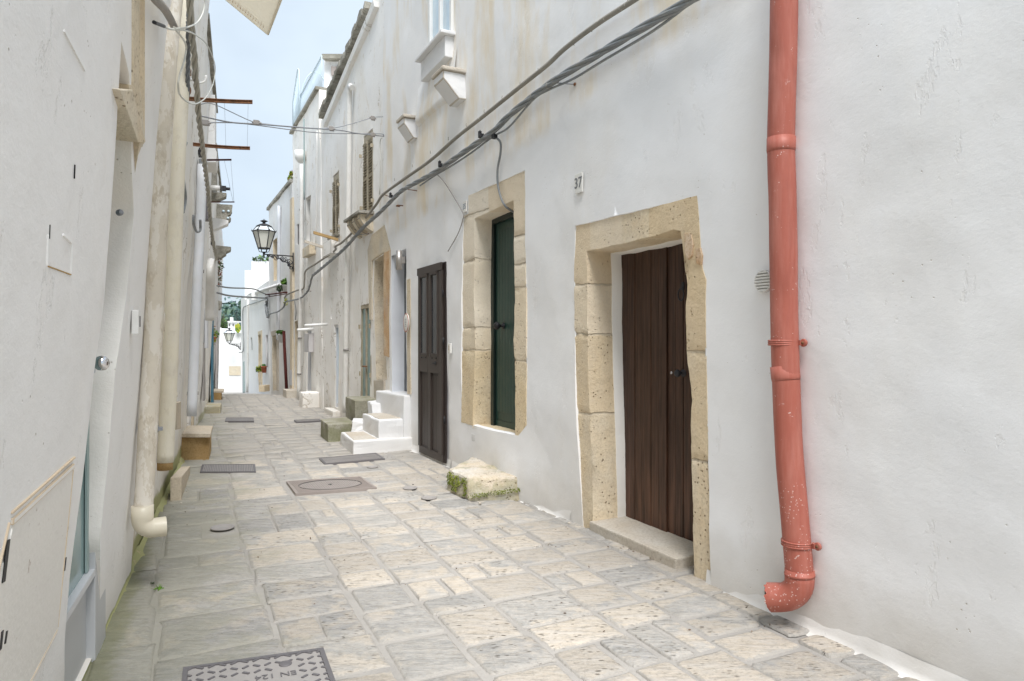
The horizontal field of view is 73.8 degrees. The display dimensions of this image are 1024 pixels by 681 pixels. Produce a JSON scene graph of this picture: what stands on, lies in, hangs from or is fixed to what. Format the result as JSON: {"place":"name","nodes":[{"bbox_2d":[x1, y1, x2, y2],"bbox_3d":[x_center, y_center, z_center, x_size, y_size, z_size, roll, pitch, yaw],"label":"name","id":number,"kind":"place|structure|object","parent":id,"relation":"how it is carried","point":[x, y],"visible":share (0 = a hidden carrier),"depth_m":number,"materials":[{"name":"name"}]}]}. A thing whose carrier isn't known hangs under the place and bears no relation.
{"place":"outdoors","nodes":[
{"label":"outdoors","id":0,"kind":"place"},
{"bbox_2d":[208,0,372,305],"label":"sky","id":1,"kind":"structure","parent":0,"point":[255,65],"materials":[{"name":"blue"}]},
{"bbox_2d":[83,392,919,680],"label":"street paving","id":2,"kind":"structure","parent":0,"point":[369,615],"depth_m":4.30,"materials":[{"name":"stone"}]},
{"bbox_2d":[0,0,170,680],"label":"whitewashed house","id":3,"kind":"structure","parent":2,"relation":"on","point":[80,86],"depth_m":2.45,"materials":[{"name":"paint"}]},
{"bbox_2d":[64,355,109,680],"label":"glazed door","id":4,"kind":"structure","parent":3,"relation":"in","point":[85,633],"depth_m":3.30,"materials":[{"name":"grey paint"}]},
{"bbox_2d":[132,310,140,333],"bbox_3d":[-2.105,-0.102,3.825,0.039,0.135,0.090,0,0,-22],"label":"doorbell","id":5,"kind":"object","parent":3,"relation":"attached to","point":[136,321],"visible":1,"depth_m":3.79,"materials":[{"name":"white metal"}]},
{"bbox_2d":[131,0,182,537],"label":"drainpipe","id":6,"kind":"object","parent":3,"relation":"attached to","point":[145,522],"visible":0.89,"depth_m":4.29,"materials":[{"name":"beige plastic"}]},
{"bbox_2d":[151,0,177,27],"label":"cable","id":7,"kind":"object","parent":3,"relation":"attached to","point":[162,7],"visible":0.95,"depth_m":3.54,"materials":[{"name":"plastic"}]},
{"bbox_2d":[176,0,204,28],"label":"cable","id":8,"kind":"object","parent":3,"relation":"attached to","point":[194,23],"visible":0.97,"depth_m":4.67,"materials":[{"name":"white plastic"}]},
{"bbox_2d":[226,0,281,34],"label":"awning","id":9,"kind":"object","parent":3,"relation":"attached to","point":[261,14],"visible":1,"depth_m":3.90,"materials":[{"name":"beige fabric"}]},
{"bbox_2d":[132,0,209,571],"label":"whitewashed house","id":10,"kind":"structure","parent":2,"relation":"on","point":[162,486],"depth_m":8.34,"materials":[{"name":"paint"}]},
{"bbox_2d":[156,0,193,470],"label":"drainpipe","id":11,"kind":"object","parent":10,"relation":"attached to","point":[167,409],"visible":0.72,"depth_m":5.27,"materials":[{"name":"beige plastic"}]},
{"bbox_2d":[185,11,190,96],"bbox_3d":[-2.419,-2.134,5.094,0.041,0.562,0.304,0,0,-27],"label":"cable","id":12,"kind":"object","parent":11,"relation":"attached to","point":[187,67],"visible":0.65,"depth_m":5.11,"materials":[{"name":"plastic"}]},
{"bbox_2d":[184,142,187,212],"bbox_3d":[-2.908,-1.451,6.059,0.051,0.647,0.453,0,0,-21],"label":"conduit","id":13,"kind":"object","parent":10,"relation":"attached to","point":[185,196],"visible":0.28,"depth_m":6.18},
{"bbox_2d":[166,26,215,104],"bbox_3d":[-2.424,-2.198,5.295,0.035,1.592,4.741,0,0,-21],"label":"cable","id":14,"kind":"object","parent":10,"relation":"attached to","point":[184,41],"visible":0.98,"depth_m":4.09,"materials":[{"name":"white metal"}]},
{"bbox_2d":[186,164,207,415],"bbox_3d":[-4.075,-0.661,8.828,0.204,3.263,0.372,0,0,0],"label":"drainpipe","id":15,"kind":"object","parent":10,"relation":"attached to","point":[195,325],"visible":0.93,"depth_m":8.74,"materials":[{"name":"metal"}]},
{"bbox_2d":[192,215,201,232],"bbox_3d":[-3.556,-1.331,7.713,0.020,0.301,1.591,0,0,-22],"label":"loose wire","id":16,"kind":"object","parent":10,"relation":"hanging from","point":[194,226],"visible":1,"depth_m":7.43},
{"bbox_2d":[186,0,217,260],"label":"cable bundle","id":17,"kind":"object","parent":10,"relation":"attached to","point":[192,37],"visible":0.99,"depth_m":5.58,"materials":[{"name":"grey rubber"}]},
{"bbox_2d":[189,97,252,103],"bbox_3d":[-3.088,-2.550,7.248,0.622,0.082,0.034,0,0,-22],"label":"clothes bracket","id":18,"kind":"object","parent":10,"relation":"attached to","point":[229,101],"visible":0.76,"depth_m":7.25,"materials":[{"name":"brown metal"}]},
{"bbox_2d":[193,142,249,149],"bbox_3d":[-3.428,-2.295,8.066,0.621,0.055,0.034,0,0,-22],"label":"clothes bracket","id":19,"kind":"object","parent":10,"relation":"attached to","point":[224,146],"visible":0.89,"depth_m":8.07,"materials":[{"name":"brown metal"}]},
{"bbox_2d":[170,466,189,500],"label":"stone kerb","id":20,"kind":"structure","parent":2,"relation":"on","point":[179,479],"depth_m":6.80,"materials":[{"name":"beige stone"}]},
{"bbox_2d":[181,425,212,459],"bbox_3d":[-4.429,1.427,9.494,0.471,0.388,1.156,0,0,-22],"label":"bench","id":21,"kind":"object","parent":2,"relation":"on","point":[196,442],"visible":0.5,"depth_m":9.11,"materials":[{"name":"stone"}]},
{"bbox_2d":[187,13,217,425],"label":"whitewashed house","id":22,"kind":"structure","parent":2,"relation":"on","point":[211,111],"depth_m":12.19,"materials":[{"name":"grey paint"}]},
{"bbox_2d":[204,309,207,347],"bbox_3d":[-5.940,-0.228,13.270,0.050,0.750,0.550,0,0,-22],"label":"meter box","id":23,"kind":"object","parent":22,"relation":"attached to","point":[205,334],"visible":0.65,"depth_m":13.01,"materials":[{"name":"grey paint"}]},
{"bbox_2d":[205,258,215,320],"bbox_3d":[-4.942,-0.838,11.199,0.164,1.034,0.508,0,0,-26],"label":"vent pipe","id":24,"kind":"object","parent":22,"relation":"attached to","point":[210,289],"visible":1,"depth_m":11.13,"materials":[{"name":"white plastic"}]},
{"bbox_2d":[210,185,229,190],"bbox_3d":[-5.677,-2.958,13.269,0.359,0.103,0.100,0,0,-22],"label":"floodlight","id":25,"kind":"object","parent":22,"relation":"attached to","point":[217,188],"visible":0.92,"depth_m":13.23,"materials":[{"name":"white plastic"}]},
{"bbox_2d":[205,403,221,413],"bbox_3d":[-6.776,1.540,15.371,0.425,0.214,1.166,0,0,-22],"label":"doorstep","id":26,"kind":"object","parent":2,"relation":"on","point":[213,407],"visible":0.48,"depth_m":14.91,"materials":[{"name":"beige stone"}]},
{"bbox_2d":[204,143,223,413],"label":"whitewashed house","id":27,"kind":"structure","parent":2,"relation":"on","point":[211,365],"depth_m":17.33,"materials":[{"name":"grey paint"}]},
{"bbox_2d":[211,320,213,402],"bbox_3d":[-7.553,0.450,17.211,0.040,2.300,0.850,0,0,-22],"label":"blue door","id":28,"kind":"structure","parent":27,"relation":"in","point":[212,339],"depth_m":16.82,"materials":[{"name":"paint"}]},
{"bbox_2d":[215,317,217,388],"bbox_3d":[-8.872,0.450,20.513,0.050,2.300,0.900,0,0,-22],"label":"grey door","id":29,"kind":"structure","parent":27,"relation":"in","point":[216,343],"depth_m":20.09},
{"bbox_2d":[218,259,224,287],"bbox_3d":[-8.415,-1.954,19.617,0.287,0.801,1.518,0,0,-24],"label":"hanging plant","id":30,"kind":"object","parent":27,"relation":"attached to","point":[219,269],"visible":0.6,"depth_m":19.59,"materials":[{"name":"green plant"}]},
{"bbox_2d":[211,192,232,259],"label":"balcony","id":31,"kind":"structure","parent":27,"relation":"attached to","point":[222,220],"depth_m":16.59,"materials":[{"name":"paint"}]},
{"bbox_2d":[216,292,268,298],"bbox_3d":[-7.931,-1.331,20.405,0.050,0.331,6.844,0,0,-10],"label":"overhead wire","id":32,"kind":"object","parent":27,"relation":"attached to","point":[241,296],"visible":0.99,"depth_m":19.65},
{"bbox_2d":[214,389,223,399],"bbox_3d":[-8.074,1.485,18.694,0.336,0.270,1.031,0,0,-22],"label":"bench","id":33,"kind":"object","parent":2,"relation":"on","point":[218,394],"visible":0.55,"depth_m":18.28,"materials":[{"name":"stone"}]},
{"bbox_2d":[210,524,234,530],"bbox_3d":[-2.448,1.577,5.770,0.190,0.013,0.190,0,0,0],"label":"round cover","id":34,"kind":"object","parent":2,"relation":"on","point":[220,527],"visible":1,"depth_m":5.75,"materials":[{"name":"metal"}]},
{"bbox_2d":[200,464,255,473],"bbox_3d":[-3.498,1.585,8.424,0.860,0.030,0.519,0,0,0],"label":"manhole cover","id":35,"kind":"object","parent":2,"relation":"on","point":[228,468],"visible":1,"depth_m":8.37,"materials":[{"name":"metal"}]},
{"bbox_2d":[218,317,241,391],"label":"whitewashed house","id":36,"kind":"structure","parent":2,"relation":"on","point":[230,370],"depth_m":38.00,"materials":[{"name":"paint"}]},
{"bbox_2d":[225,418,253,422],"bbox_3d":[-5.432,1.585,13.614,0.528,0.030,0.840,0,0,-21],"label":"manhole cover","id":37,"kind":"object","parent":2,"relation":"on","point":[239,420],"visible":1,"depth_m":13.39,"materials":[{"name":"metal"}]},
{"bbox_2d":[182,647,335,680],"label":"manhole cover","id":38,"kind":"object","parent":2,"relation":"on","point":[308,665],"visible":1,"depth_m":3.27,"materials":[{"name":"metal"}]},
{"bbox_2d":[241,261,281,393],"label":"whitewashed house","id":39,"kind":"structure","parent":2,"relation":"on","point":[257,276],"depth_m":27.30,"materials":[{"name":"paint"}]},
{"bbox_2d":[223,328,240,349],"bbox_3d":[-15.147,-0.095,36.943,0.899,1.244,0.529,0,0,-17],"label":"street lantern","id":40,"kind":"object","parent":39,"relation":"attached to","point":[229,334],"visible":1,"depth_m":36.81,"materials":[{"name":"white glass"}]},
{"bbox_2d":[243,361,244,392],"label":"teal door","id":41,"kind":"structure","parent":39,"relation":"in","point":[244,361],"depth_m":32.39,"materials":[{"name":"paint"}]},
{"bbox_2d":[246,300,248,392],"bbox_3d":[-11.825,0.273,30.532,0.104,4.163,0.896,0,0,-23],"label":"drainpipe","id":42,"kind":"object","parent":39,"relation":"attached to","point":[247,363],"visible":0.99,"depth_m":30.47,"materials":[{"name":"white plastic"}]},
{"bbox_2d":[239,299,265,352],"bbox_3d":[-11.110,-0.475,29.019,0.063,2.217,11.501,0,0,-26],"label":"cable","id":43,"kind":"object","parent":39,"relation":"attached to","point":[242,321],"visible":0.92,"depth_m":31.98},
{"bbox_2d":[252,255,268,260],"bbox_3d":[-10.001,-3.285,27.400,0.897,0.359,0.410,0,0,0],"label":"roof plant","id":44,"kind":"object","parent":39,"relation":"on","point":[260,258],"visible":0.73,"depth_m":27.35,"materials":[{"name":"green plant"}]},
{"bbox_2d":[259,385,269,391],"bbox_3d":[-8.504,1.632,23.350,0.328,0.221,0.300,0,0,0],"label":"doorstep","id":45,"kind":"object","parent":2,"relation":"on","point":[263,388],"visible":1,"depth_m":23.20,"materials":[{"name":"beige stone"}]},
{"bbox_2d":[266,179,294,394],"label":"whitewashed house","id":46,"kind":"structure","parent":2,"relation":"on","point":[284,198],"depth_m":21.18,"materials":[{"name":"white paint"}]},
{"bbox_2d":[216,285,269,295],"bbox_3d":[-7.963,-1.493,20.592,0.042,0.296,7.224,0,0,-10],"label":"overhead wire","id":47,"kind":"object","parent":46,"relation":"attached to","point":[240,288],"visible":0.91,"depth_m":19.40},
{"bbox_2d":[251,220,293,271],"bbox_3d":[-6.669,-2.666,19.017,1.121,1.429,0.582,0,0,-17],"label":"street lantern","id":48,"kind":"object","parent":46,"relation":"attached to","point":[264,233],"visible":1,"depth_m":18.86,"materials":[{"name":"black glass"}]},
{"bbox_2d":[276,206,280,339],"bbox_3d":[-7.431,-2.122,21.728,0.115,4.225,0.776,0,0,-23],"label":"drainpipe","id":49,"kind":"object","parent":46,"relation":"attached to","point":[278,260],"visible":0.81,"depth_m":21.56,"materials":[{"name":"white metal"}]},
{"bbox_2d":[276,330,282,342],"bbox_3d":[-7.126,-0.136,20.992,0.272,0.411,0.302,0,0,19],"label":"potted plant","id":50,"kind":"object","parent":46,"relation":"on","point":[279,334],"visible":0.82,"depth_m":20.93,"materials":[{"name":"green plant"}]},
{"bbox_2d":[280,278,286,291],"bbox_3d":[-6.860,-1.679,20.608,0.261,0.446,0.287,0,0,-15],"label":"potted plant","id":51,"kind":"object","parent":46,"relation":"on","point":[283,282],"visible":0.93,"depth_m":20.54,"materials":[{"name":"green plant"}]},
{"bbox_2d":[264,277,312,316],"bbox_3d":[-6.774,-1.180,20.278,0.053,0.757,9.094,0,0,-27],"label":"cable bundle","id":52,"kind":"object","parent":46,"relation":"attached to","point":[307,291],"visible":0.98,"depth_m":18.57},
{"bbox_2d":[289,354,291,385],"bbox_3d":[-6.402,0.848,19.785,0.040,0.900,0.500,0,0,-27],"label":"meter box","id":53,"kind":"object","parent":46,"relation":"attached to","point":[290,377],"visible":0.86,"depth_m":19.85,"materials":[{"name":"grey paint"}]},
{"bbox_2d":[282,331,287,388],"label":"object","id":54,"kind":"object","parent":2,"relation":"on","point":[285,359],"visible":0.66,"depth_m":20.04,"materials":[{"name":"red metal"}]},
{"bbox_2d":[283,389,296,397],"bbox_3d":[-6.178,1.510,19.282,0.480,0.260,0.671,0,0,-27],"label":"doorstep","id":55,"kind":"object","parent":2,"relation":"on","point":[289,393],"visible":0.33,"depth_m":18.96,"materials":[{"name":"stone"}]},
{"bbox_2d":[294,419,320,422],"bbox_3d":[-4.014,1.585,13.446,0.502,0.030,0.402,0,0,-26],"label":"manhole cover","id":56,"kind":"object","parent":2,"relation":"on","point":[306,420],"visible":1,"depth_m":13.39,"materials":[{"name":"metal"}]},
{"bbox_2d":[289,86,326,408],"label":"whitewashed house","id":57,"kind":"structure","parent":2,"relation":"on","point":[312,371],"depth_m":17.00,"materials":[{"name":"beige paint"}]},
{"bbox_2d":[294,149,305,162],"bbox_3d":[-5.420,-4.709,17.490,0.300,0.300,0.292,0,0,0],"label":"rain hopper","id":58,"kind":"object","parent":57,"relation":"attached to","point":[299,156],"visible":0.95,"depth_m":17.37,"materials":[{"name":"white plastic"}]},
{"bbox_2d":[297,164,303,398],"bbox_3d":[-5.535,-1.466,17.850,0.126,6.063,0.964,0,0,-22],"label":"drainpipe","id":59,"kind":"object","parent":57,"relation":"attached to","point":[300,311],"visible":0.99,"depth_m":17.66,"materials":[{"name":"white plastic"}]},
{"bbox_2d":[303,119,304,199],"bbox_3d":[-5.311,-4.626,17.437,0.042,2.039,0.166,0,0,-17],"label":"conduit","id":60,"kind":"object","parent":57,"relation":"attached to","point":[304,160],"visible":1,"depth_m":17.39,"materials":[{"name":"white paint"}]},
{"bbox_2d":[292,55,323,125],"bbox_3d":[-4.952,-6.658,17.854,0.952,1.518,3.887,0,0,-27],"label":"roof railing","id":61,"kind":"object","parent":57,"relation":"on","point":[313,81],"visible":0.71,"depth_m":18.25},
{"bbox_2d":[304,333,313,351],"bbox_3d":[-5.053,0.056,16.983,0.120,0.460,0.620,0,0,-27],"label":"meter box","id":62,"kind":"object","parent":57,"relation":"attached to","point":[308,342],"visible":1,"depth_m":16.72,"materials":[{"name":"white metal"}]},
{"bbox_2d":[308,331,310,390],"bbox_3d":[-5.157,0.600,17.471,0.040,2.000,0.733,0,0,-27],"label":"grey door","id":63,"kind":"structure","parent":57,"relation":"in","point":[309,353],"depth_m":17.49,"materials":[{"name":"paint"}]},
{"bbox_2d":[315,131,317,249],"bbox_3d":[-4.642,-3.550,16.194,0.029,2.756,0.368,0,0,-22],"label":"conduit","id":64,"kind":"object","parent":57,"relation":"attached to","point":[316,184],"visible":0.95,"depth_m":16.11,"materials":[{"name":"white plastic"}]},
{"bbox_2d":[322,54,341,87],"bbox_3d":[-4.263,-6.290,17.655,0.688,1.705,1.502,0,0,14],"label":"chimney","id":65,"kind":"object","parent":57,"relation":"on","point":[331,61],"visible":0.14,"depth_m":17.20,"materials":[{"name":"paint"}]},
{"bbox_2d":[299,391,318,407],"bbox_3d":[-4.888,1.448,16.458,0.411,0.435,0.516,0,0,-26],"label":"doorstep","id":66,"kind":"object","parent":2,"relation":"on","point":[307,399],"visible":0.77,"depth_m":16.25,"materials":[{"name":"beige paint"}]},
{"bbox_2d":[286,476,376,495],"bbox_3d":[-1.983,1.585,7.464,0.894,0.031,0.677,0,0,-21],"label":"manhole cover","id":67,"kind":"object","parent":2,"relation":"on","point":[326,486],"visible":1,"depth_m":7.39,"materials":[{"name":"metal"}]},
{"bbox_2d":[324,407,340,416],"bbox_3d":[-3.865,1.550,14.684,0.176,0.149,0.898,0,0,-27],"label":"doorstep","id":68,"kind":"object","parent":2,"relation":"on","point":[331,411],"visible":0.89,"depth_m":14.42,"materials":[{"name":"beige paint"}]},
{"bbox_2d":[320,417,351,441],"bbox_3d":[-2.872,1.467,11.209,0.459,0.311,1.030,0,0,-23],"label":"concrete block","id":69,"kind":"object","parent":2,"relation":"on","point":[332,429],"depth_m":10.79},
{"bbox_2d":[319,453,384,464],"bbox_3d":[-2.147,1.585,9.130,0.836,0.030,0.522,0,0,-28],"label":"manhole cover","id":70,"kind":"object","parent":2,"relation":"on","point":[357,458],"visible":1,"depth_m":9.08,"materials":[{"name":"metal"}]},
{"bbox_2d":[319,0,390,416],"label":"whitewashed house","id":71,"kind":"structure","parent":2,"relation":"on","point":[359,67],"depth_m":12.75,"materials":[{"name":"beige paint"}]},
{"bbox_2d":[304,240,322,247],"bbox_3d":[-4.287,-2.092,14.954,0.504,0.189,0.056,0,0,-27],"label":"wall board","id":72,"kind":"object","parent":71,"relation":"attached to","point":[313,244],"depth_m":14.90,"materials":[{"name":"wood"}]},
{"bbox_2d":[304,323,327,326],"bbox_3d":[-4.332,-0.346,15.090,0.501,0.091,0.060,0,0,-27],"label":"wall rod","id":73,"kind":"object","parent":71,"relation":"attached to","point":[317,324],"depth_m":15.07,"materials":[{"name":"white metal"}]},
{"bbox_2d":[313,231,337,240],"bbox_3d":[-3.834,-2.149,14.055,0.496,0.171,0.056,0,0,-27],"label":"wall board","id":74,"kind":"object","parent":71,"relation":"attached to","point":[325,236],"depth_m":14.02,"materials":[{"name":"wood"}]},
{"bbox_2d":[329,173,339,234],"bbox_3d":[-3.760,-2.883,14.551,0.104,1.282,0.782,0,0,-27],"label":"window","id":75,"kind":"structure","parent":71,"relation":"in","point":[336,184],"depth_m":14.57,"materials":[{"name":"paint"}]},
{"bbox_2d":[336,325,338,406],"bbox_3d":[-3.713,0.546,14.644,0.063,1.788,0.508,0,0,-27],"label":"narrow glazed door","id":76,"kind":"structure","parent":71,"relation":"in","point":[337,335],"depth_m":14.77,"materials":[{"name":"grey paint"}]},
{"bbox_2d":[342,83,354,412],"bbox_3d":[-3.183,-1.714,13.241,0.118,6.325,0.941,0,0,-22],"label":"drainpipe","id":77,"kind":"object","parent":71,"relation":"attached to","point":[350,87],"visible":0.92,"depth_m":13.26,"materials":[{"name":"white plastic"}]},
{"bbox_2d":[358,304,371,395],"bbox_3d":[-2.669,0.252,12.463,0.105,1.825,0.785,0,0,-27],"label":"teal door","id":78,"kind":"structure","parent":71,"relation":"in","point":[366,365],"depth_m":12.47,"materials":[{"name":"paint"}]},
{"bbox_2d":[359,130,373,210],"bbox_3d":[-2.584,-2.977,12.202,0.106,1.399,0.803,0,0,-27],"label":"window","id":79,"kind":"structure","parent":71,"relation":"in","point":[368,200],"depth_m":12.16,"materials":[{"name":"paint"}]},
{"bbox_2d":[284,0,638,297],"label":"cable","id":80,"kind":"object","parent":71,"relation":"attached to","point":[589,29],"visible":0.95,"depth_m":6.82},
{"bbox_2d":[345,396,375,419],"bbox_3d":[-2.563,1.311,11.870,0.511,0.626,0.960,0,0,-23],"label":"concrete block","id":81,"kind":"object","parent":2,"relation":"on","point":[356,407],"depth_m":11.53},
{"bbox_2d":[340,390,411,453],"bbox_3d":[-2.059,1.235,10.557,1.192,0.863,1.713,0,0,-26],"label":"stair","id":82,"kind":"object","parent":2,"relation":"on","point":[383,424],"visible":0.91,"depth_m":9.97,"materials":[{"name":"paint"}]},
{"bbox_2d":[421,495,436,499],"bbox_3d":[-0.834,1.577,6.857,0.156,0.013,0.156,0,0,0],"label":"round cover","id":83,"kind":"object","parent":2,"relation":"on","point":[429,497],"visible":1,"depth_m":6.84,"materials":[{"name":"metal"}]},
{"bbox_2d":[447,457,519,500],"bbox_3d":[-0.407,1.491,7.313,0.610,0.293,1.469,0,0,-27],"label":"stone step","id":84,"kind":"object","parent":2,"relation":"on","point":[472,479],"visible":0.92,"depth_m":6.83,"materials":[{"name":"beige stone"}]},
{"bbox_2d":[383,0,1023,680],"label":"whitewashed house","id":85,"kind":"structure","parent":2,"relation":"on","point":[603,368],"depth_m":4.25,"materials":[{"name":"paint"}]},
{"bbox_2d":[201,102,382,127],"bbox_3d":[-2.888,-3.210,9.566,0.011,0.855,3.420,0,0,28],"label":"overhead wire","id":86,"kind":"object","parent":85,"relation":"attached to","point":[291,127],"visible":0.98,"depth_m":8.66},
{"bbox_2d":[202,116,383,136],"bbox_3d":[-2.872,-2.972,9.529,0.019,0.660,3.367,0,0,29],"label":"overhead wire","id":87,"kind":"object","parent":85,"relation":"attached to","point":[287,126],"visible":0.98,"depth_m":9.22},
{"bbox_2d":[211,122,383,134],"bbox_3d":[-2.870,-2.946,9.534,0.014,0.758,3.352,0,0,29],"label":"overhead wire","id":88,"kind":"object","parent":85,"relation":"attached to","point":[298,130],"visible":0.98,"depth_m":9.41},
{"bbox_2d":[379,137,382,194],"bbox_3d":[-2.154,-2.865,11.209,0.025,0.908,0.207,0,0,-24],"label":"conduit","id":89,"kind":"object","parent":85,"relation":"attached to","point":[380,164],"visible":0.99,"depth_m":11.25,"materials":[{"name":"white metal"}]},
{"bbox_2d":[396,250,404,269],"bbox_3d":[-1.642,-1.171,10.055,0.118,0.280,0.284,0,0,0],"label":"wall lamp","id":90,"kind":"object","parent":85,"relation":"attached to","point":[400,260],"visible":1,"depth_m":9.92,"materials":[{"name":"metal"}]},
{"bbox_2d":[404,256,406,390],"bbox_3d":[-1.566,-0.271,10.618,0.030,2.141,0.950,0,0,-27],"label":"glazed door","id":91,"kind":"structure","parent":85,"relation":"in","point":[405,360],"depth_m":10.83,"materials":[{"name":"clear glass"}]},
{"bbox_2d":[403,313,408,331],"bbox_3d":[-1.540,-0.259,9.938,0.024,0.274,0.234,0,0,-27],"label":"wall plaque","id":92,"kind":"object","parent":85,"relation":"attached to","point":[406,322],"depth_m":9.90,"materials":[{"name":"ceramic"}]},
{"bbox_2d":[417,262,446,462],"bbox_3d":[-1.086,0.278,9.060,0.085,2.553,1.018,0,0,-27],"label":"metal door","id":93,"kind":"structure","parent":85,"relation":"in","point":[432,279],"depth_m":9.01,"materials":[{"name":"brown paint"}]},
{"bbox_2d":[428,0,453,42],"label":"window","id":94,"kind":"structure","parent":85,"relation":"in","point":[440,12],"depth_m":8.71,"materials":[{"name":"white metal"}]},
{"bbox_2d":[437,175,463,250],"bbox_3d":[-0.775,-1.641,8.465,0.021,1.064,0.924,0,0,-27],"label":"cable","id":95,"kind":"object","parent":85,"relation":"attached to","point":[461,210],"visible":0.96,"depth_m":8.28,"materials":[{"name":"rubber"}]},
{"bbox_2d":[491,210,515,429],"bbox_3d":[-0.091,-0.172,7.611,0.168,2.495,0.757,0,0,-27],"label":"green door","id":96,"kind":"structure","parent":85,"relation":"in","point":[503,386],"depth_m":7.71,"materials":[{"name":"paint"}]},
{"bbox_2d":[496,138,513,212],"bbox_3d":[-0.099,-1.747,7.153,0.199,0.821,0.155,0,0,-42],"label":"cable","id":97,"kind":"object","parent":85,"relation":"attached to","point":[497,179],"visible":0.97,"depth_m":7.13,"materials":[{"name":"grey rubber"}]},
{"bbox_2d":[574,172,582,193],"bbox_3d":[0.569,-1.335,5.792,0.019,0.165,0.119,0,0,-27],"label":"house number","id":98,"kind":"object","parent":85,"relation":"attached to","point":[578,187],"visible":1,"depth_m":5.78,"materials":[{"name":"ceramic"}]},
{"bbox_2d":[622,247,667,531],"bbox_3d":[1.082,0.347,5.701,0.073,2.437,0.728,0,0,-27],"label":"door leaf","id":99,"kind":"structure","parent":85,"relation":"in","point":[644,273],"depth_m":5.58,"materials":[{"name":"brown wood"}]},
{"bbox_2d":[668,244,692,540],"bbox_3d":[1.297,0.347,5.202,0.136,2.437,0.356,0,0,-27],"label":"door leaf","id":100,"kind":"structure","parent":85,"relation":"in","point":[680,504],"depth_m":5.25,"materials":[{"name":"brown wood"}]},
{"bbox_2d":[754,270,769,292],"bbox_3d":[1.472,-0.347,3.994,0.020,0.132,0.132,0,0,-27],"label":"vent grille","id":101,"kind":"object","parent":85,"relation":"attached to","point":[762,281],"visible":0.81,"depth_m":3.99,"materials":[{"name":"plastic"}]},
{"bbox_2d":[764,0,821,611],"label":"drainpipe","id":102,"kind":"object","parent":85,"relation":"attached to","point":[793,590],"visible":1,"depth_m":3.73,"materials":[{"name":"metal"}]},
{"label":"cable hook","id":103,"kind":"object","parent":85,"relation":"attached to","visible":0},
{"bbox_2d":[311,0,699,276],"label":"cable bundle","id":104,"kind":"object","parent":103,"relation":"hanging from","point":[663,15],"visible":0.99,"depth_m":6.07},
{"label":"hill","id":105,"kind":"structure","parent":0,"visible":0},
{"bbox_2d":[221,297,240,328],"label":"woodland","id":106,"kind":"object","parent":105,"relation":"on","point":[234,304],"visible":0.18,"depth_m":121.91,"materials":[{"name":"green plant"}]},
{"bbox_2d":[232,308,240,325],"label":"tree","id":107,"kind":"object","parent":105,"relation":"on","point":[236,313],"visible":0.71,"depth_m":114.90,"materials":[{"name":"green plant"}]},
{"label":"cable hook","id":108,"kind":"object","parent":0,"visible":0},
{"bbox_2d":[419,10,682,185],"bbox_3d":[-0.032,-2.181,6.840,0.021,0.177,5.444,0,0,-27],"label":"cable","id":109,"kind":"object","parent":108,"relation":"hanging from","point":[597,64],"visible":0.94,"depth_m":5.71,"materials":[{"name":"grey rubber"}]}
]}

